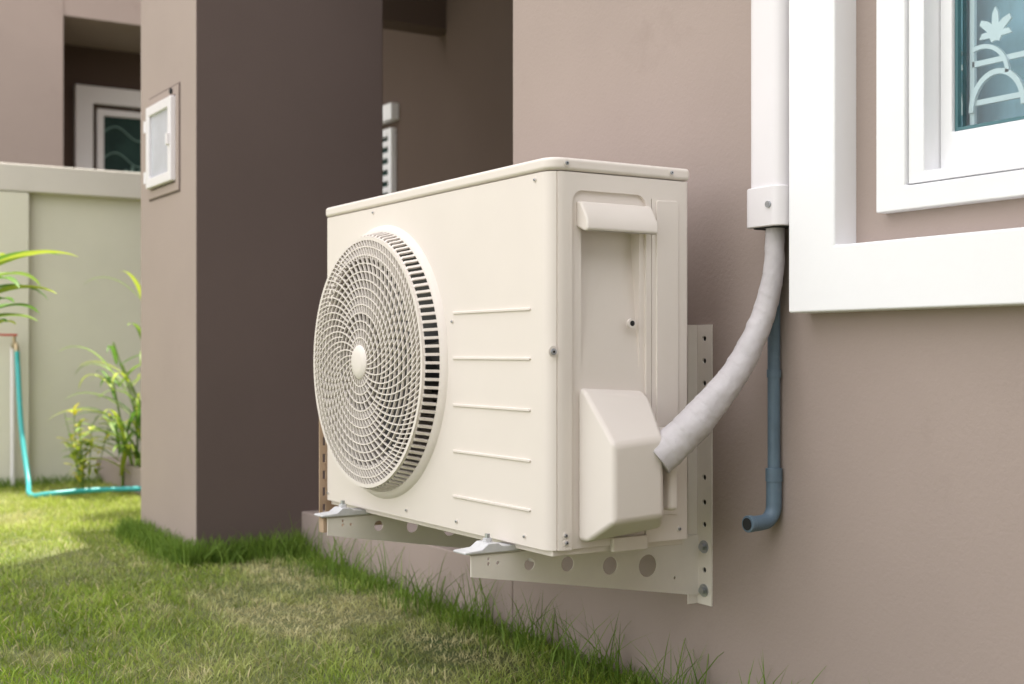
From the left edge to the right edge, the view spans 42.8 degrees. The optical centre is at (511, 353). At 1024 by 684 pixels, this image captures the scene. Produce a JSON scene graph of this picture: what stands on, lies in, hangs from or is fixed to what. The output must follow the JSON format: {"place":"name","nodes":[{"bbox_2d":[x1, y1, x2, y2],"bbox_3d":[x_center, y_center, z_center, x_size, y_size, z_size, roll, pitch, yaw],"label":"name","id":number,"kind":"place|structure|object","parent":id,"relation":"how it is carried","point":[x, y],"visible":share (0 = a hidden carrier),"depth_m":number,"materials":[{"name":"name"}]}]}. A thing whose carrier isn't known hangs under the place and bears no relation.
{"place":"outdoors","nodes":[
{"label":"outdoors","id":0,"kind":"place"},
{"bbox_2d":[124,165,140,172],"bbox_3d":[-2.946,-1.404,10.140,0.134,0.122,0.005,0,0,-32],"label":"window leaf","id":1,"kind":"object","parent":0,"point":[132,169],"visible":0.41,"depth_m":10.14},
{"bbox_2d":[383,29,445,191],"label":"passage wall","id":2,"kind":"structure","parent":0,"point":[414,75],"depth_m":6.97,"materials":[{"name":"brown paint"}]},
{"bbox_2d":[383,138,387,194],"bbox_3d":[-0.825,-0.659,7.478,0.004,1.078,0.626,0,0,-32],"label":"dark passage window","id":3,"kind":"structure","parent":2,"relation":"in","point":[385,161],"depth_m":7.28,"materials":[{"name":"black glass"}]},
{"bbox_2d":[383,129,387,138],"bbox_3d":[-0.837,-1.220,7.470,0.034,0.040,0.627,0,0,-32],"label":"passage window frame top","id":4,"kind":"object","parent":2,"relation":"attached to","point":[385,133],"visible":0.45,"depth_m":7.22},
{"bbox_2d":[383,103,398,124],"bbox_3d":[-0.708,-1.325,7.248,0.049,0.090,0.260,0,0,-32],"label":"passage window header","id":5,"kind":"object","parent":2,"relation":"attached to","point":[390,112],"visible":0.51,"depth_m":7.15},
{"bbox_2d":[388,127,395,193],"bbox_3d":[-0.659,-0.670,7.184,0.034,1.140,0.040,0,0,-32],"label":"passage window frame side","id":6,"kind":"object","parent":2,"relation":"attached to","point":[391,159],"visible":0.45,"depth_m":7.17,"materials":[{"name":"white"}]},
{"bbox_2d":[383,0,445,36],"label":"porch lintel","id":7,"kind":"structure","parent":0,"point":[425,17],"depth_m":6.54,"materials":[{"name":"brown paint"}]},
{"bbox_2d":[0,472,869,683],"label":"lawn ground","id":8,"kind":"structure","parent":0,"point":[303,624],"depth_m":3.30,"materials":[{"name":"green plant"}]},
{"bbox_2d":[0,334,18,487],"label":"garden tap","id":9,"kind":"object","parent":8,"relation":"on","point":[14,345],"visible":0.98,"depth_m":6.38,"materials":[{"name":"white plastic"}]},
{"bbox_2d":[0,191,28,486],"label":"pier","id":10,"kind":"structure","parent":8,"relation":"on","point":[14,221],"depth_m":6.44,"materials":[{"name":"beige paint"}]},
{"bbox_2d":[0,0,62,166],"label":"facade","id":11,"kind":"structure","parent":8,"relation":"on","point":[31,82],"depth_m":8.91,"materials":[{"name":"beige paint"}]},
{"bbox_2d":[63,0,140,53],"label":"lintel beam","id":12,"kind":"structure","parent":11,"relation":"attached to","point":[114,25],"depth_m":9.31,"materials":[{"name":"beige paint"}]},
{"bbox_2d":[0,250,77,323],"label":"ginger plant","id":13,"kind":"object","parent":8,"relation":"on","point":[5,258],"visible":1,"depth_m":4.99,"materials":[{"name":"green plant"}]},
{"bbox_2d":[14,351,140,498],"bbox_3d":[-1.775,0.319,5.913,1.460,0.660,0.416,0,0,18],"label":"garden hose","id":14,"kind":"object","parent":8,"relation":"on","point":[24,449],"visible":0.69,"depth_m":6.04,"materials":[{"name":"teal rubber"}]},
{"bbox_2d":[29,193,140,483],"bbox_3d":[-5.920,0.050,4.392,10.580,1.700,0.090,0,0,-32],"label":"panel","id":15,"kind":"object","parent":8,"relation":"on","point":[99,237],"depth_m":6.65,"materials":[{"name":"beige paint"}]},
{"bbox_2d":[0,163,140,199],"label":"coping","id":16,"kind":"object","parent":15,"relation":"on","point":[40,179],"depth_m":6.57,"materials":[{"name":"beige concrete"}]},
{"bbox_2d":[57,403,114,493],"bbox_3d":[-1.998,0.443,6.083,0.173,0.434,0.304,0,0,41],"label":"yellow flowering weed","id":17,"kind":"object","parent":8,"relation":"on","point":[81,474],"visible":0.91,"depth_m":6.07,"materials":[{"name":"green plant"}]},
{"bbox_2d":[48,271,140,486],"bbox_3d":[-1.794,0.142,6.163,0.751,1.035,0.726,0,0,-8],"label":"tall grass plant","id":18,"kind":"object","parent":8,"relation":"on","point":[125,449],"depth_m":6.20,"materials":[{"name":"green plant"}]},
{"bbox_2d":[63,44,140,168],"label":"recessed wall","id":19,"kind":"structure","parent":8,"relation":"on","point":[100,67],"depth_m":10.02,"materials":[{"name":"paint"}]},
{"bbox_2d":[74,84,140,168],"bbox_3d":[-2.516,-1.270,10.409,1.886,1.540,0.058,0,0,-32],"label":"window surround","id":20,"kind":"object","parent":19,"relation":"attached to","point":[86,97],"visible":0.21,"depth_m":9.94,"materials":[{"name":"white paint"}]},
{"bbox_2d":[96,109,140,169],"bbox_3d":[-2.523,-1.268,10.416,1.550,1.215,0.037,0,0,-32],"label":"window frame","id":21,"kind":"object","parent":19,"relation":"attached to","point":[101,114],"visible":0.17,"depth_m":10.01,"materials":[{"name":"white"}]},
{"bbox_2d":[104,116,140,171],"bbox_3d":[-2.529,-1.268,10.426,1.450,1.115,0.011,0,0,-32],"label":"window","id":22,"kind":"structure","parent":21,"relation":"in","point":[118,140],"depth_m":10.12,"materials":[{"name":"glass"}]},
{"bbox_2d":[104,126,140,167],"bbox_3d":[-2.523,-1.475,10.415,1.456,0.560,0.008,0,0,-32],"label":"window grille","id":23,"kind":"object","parent":22,"relation":"attached to","point":[127,134],"depth_m":10.11,"materials":[{"name":"white metal"}]},
{"bbox_2d":[141,0,382,551],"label":"pillar","id":24,"kind":"structure","parent":8,"relation":"on","point":[281,126],"depth_m":4.36,"materials":[{"name":"beige paint"}]},
{"bbox_2d":[144,82,179,201],"bbox_3d":[-1.210,-0.723,4.493,0.037,0.365,0.350,0,0,-32],"label":"electric meter box","id":25,"kind":"object","parent":24,"relation":"attached to","point":[162,133],"visible":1,"depth_m":4.47,"materials":[{"name":"beige paint"}]},
{"bbox_2d":[151,109,166,177],"bbox_3d":[-1.205,-0.722,4.499,0.010,0.225,0.225,0,0,-32],"label":"door panel","id":26,"kind":"structure","parent":25,"relation":"in","point":[158,121],"depth_m":4.52,"materials":[{"name":"white plastic"}]},
{"bbox_2d":[97,456,512,631],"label":"porch floor","id":27,"kind":"structure","parent":8,"relation":"on","point":[454,564],"depth_m":3.72,"materials":[{"name":"beige paint"}]},
{"bbox_2d":[446,0,512,179],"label":"porch wall","id":28,"kind":"structure","parent":27,"relation":"on","point":[479,86],"depth_m":6.32,"materials":[{"name":"brown paint"}]},
{"bbox_3d":[0.911,-2.400,8.574,5.400,0.200,2.397,0,0,-32],"label":"passage","id":29,"kind":"object","parent":27,"relation":"on","visible":0},
{"bbox_2d":[383,152,387,159],"bbox_3d":[-0.834,-1.097,7.473,0.023,0.030,0.625,0,0,-32],"label":"passage louvre","id":30,"kind":"object","parent":29,"relation":"attached to","point":[385,155],"visible":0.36,"depth_m":7.25,"materials":[{"name":"white paint"}]},
{"bbox_2d":[383,141,387,148],"bbox_3d":[-0.834,-1.160,7.473,0.023,0.030,0.625,0,0,-32],"label":"passage louvre","id":31,"kind":"object","parent":29,"relation":"attached to","point":[385,144],"visible":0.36,"depth_m":7.24,"materials":[{"name":"white paint"}]},
{"bbox_2d":[383,186,387,193],"bbox_3d":[-0.834,-0.908,7.473,0.023,0.030,0.625,0,0,-32],"label":"passage louvre","id":32,"kind":"object","parent":29,"relation":"attached to","point":[385,189],"visible":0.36,"depth_m":7.24,"materials":[{"name":"white paint"}]},
{"bbox_2d":[383,164,387,170],"bbox_3d":[-0.834,-1.034,7.473,0.023,0.030,0.625,0,0,-32],"label":"passage louvre","id":33,"kind":"object","parent":29,"relation":"attached to","point":[385,167],"visible":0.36,"depth_m":7.24,"materials":[{"name":"white paint"}]},
{"bbox_2d":[383,175,387,181],"bbox_3d":[-0.834,-0.971,7.473,0.023,0.030,0.625,0,0,-32],"label":"passage louvre","id":34,"kind":"object","parent":29,"relation":"attached to","point":[385,178],"visible":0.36,"depth_m":7.24,"materials":[{"name":"white paint"}]},
{"bbox_2d":[513,0,1023,683],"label":"wall","id":35,"kind":"structure","parent":8,"relation":"on","point":[887,546],"depth_m":2.40,"materials":[{"name":"beige paint"}]},
{"bbox_2d":[314,500,533,561],"bbox_3d":[-0.190,0.225,3.049,0.553,0.565,0.080,0,0,-32],"label":"wall bracket","id":36,"kind":"object","parent":35,"relation":"attached to","point":[360,527],"depth_m":2.98,"materials":[{"name":"metal"}]},
{"bbox_2d":[453,325,712,605],"bbox_3d":[0.147,0.225,2.507,0.553,0.565,0.080,0,0,-32],"label":"wall bracket","id":37,"kind":"object","parent":35,"relation":"attached to","point":[688,563],"depth_m":2.62,"materials":[{"name":"metal"}]},
{"bbox_2d":[313,157,688,556],"bbox_3d":[-0.062,0.029,2.741,0.376,0.751,1.063,0,0,-32],"label":"air conditioner outdoor unit","id":38,"kind":"object","parent":37,"relation":"on","point":[502,351],"visible":1,"depth_m":2.43,"materials":[{"name":"beige metal"}]},
{"bbox_2d":[654,228,784,472],"bbox_3d":[0.373,-0.028,2.371,0.281,0.486,0.074,0,0,-17],"label":"insulated pipe","id":39,"kind":"object","parent":38,"relation":"attached to","point":[686,431],"visible":0.87,"depth_m":2.36,"materials":[{"name":"white plastic"}]},
{"bbox_2d":[742,300,782,532],"bbox_3d":[0.469,0.041,2.436,0.083,0.581,0.032,0,0,-32],"label":"drain pipe","id":40,"kind":"object","parent":35,"relation":"attached to","point":[768,518],"visible":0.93,"depth_m":2.44,"materials":[{"name":"blue plastic"}]},
{"bbox_2d":[747,0,788,230],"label":"pipe trunking","id":41,"kind":"object","parent":35,"relation":"attached to","point":[768,199],"visible":0.64,"depth_m":2.38,"materials":[{"name":"white plastic"}]},
{"bbox_2d":[789,0,1023,312],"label":"window surround","id":42,"kind":"object","parent":35,"relation":"attached to","point":[834,267],"visible":1,"depth_m":2.27,"materials":[{"name":"white paint"}]},
{"bbox_2d":[876,0,1023,213],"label":"window casing","id":43,"kind":"object","parent":35,"relation":"attached to","point":[896,192],"depth_m":2.18,"materials":[{"name":"white paint"}]},
{"bbox_2d":[909,0,1023,183],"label":"window stop","id":44,"kind":"object","parent":35,"relation":"attached to","point":[924,91],"depth_m":2.15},
{"bbox_2d":[941,0,1023,167],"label":"window sash","id":45,"kind":"object","parent":44,"relation":"in","point":[986,143],"depth_m":2.14,"materials":[{"name":"white plastic"}]},
{"bbox_2d":[955,0,1023,130],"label":"window bead","id":46,"kind":"object","parent":45,"relation":"attached to","point":[958,127],"depth_m":2.15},
{"bbox_2d":[968,0,1023,124],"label":"window grille","id":47,"kind":"object","parent":45,"relation":"attached to","point":[975,86],"depth_m":2.13,"materials":[{"name":"white metal"}]},
{"bbox_2d":[979,6,1012,42],"bbox_3d":[0.779,-0.531,2.103,0.004,0.057,0.062,0,0,-32],"label":"window leaf","id":48,"kind":"object","parent":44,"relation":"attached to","point":[996,29],"visible":1,"depth_m":2.10,"materials":[{"name":"white paint"}]},
{"bbox_2d":[961,0,962,126],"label":"window glass","id":49,"kind":"object","parent":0,"point":[961,63],"visible":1,"depth_m":2.15,"materials":[{"name":"teal glass"}]},
{"bbox_2d":[967,0,1023,125],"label":"window pane","id":50,"kind":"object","parent":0,"point":[1000,84],"depth_m":2.17,"materials":[{"name":"blue glass"}]}
]}

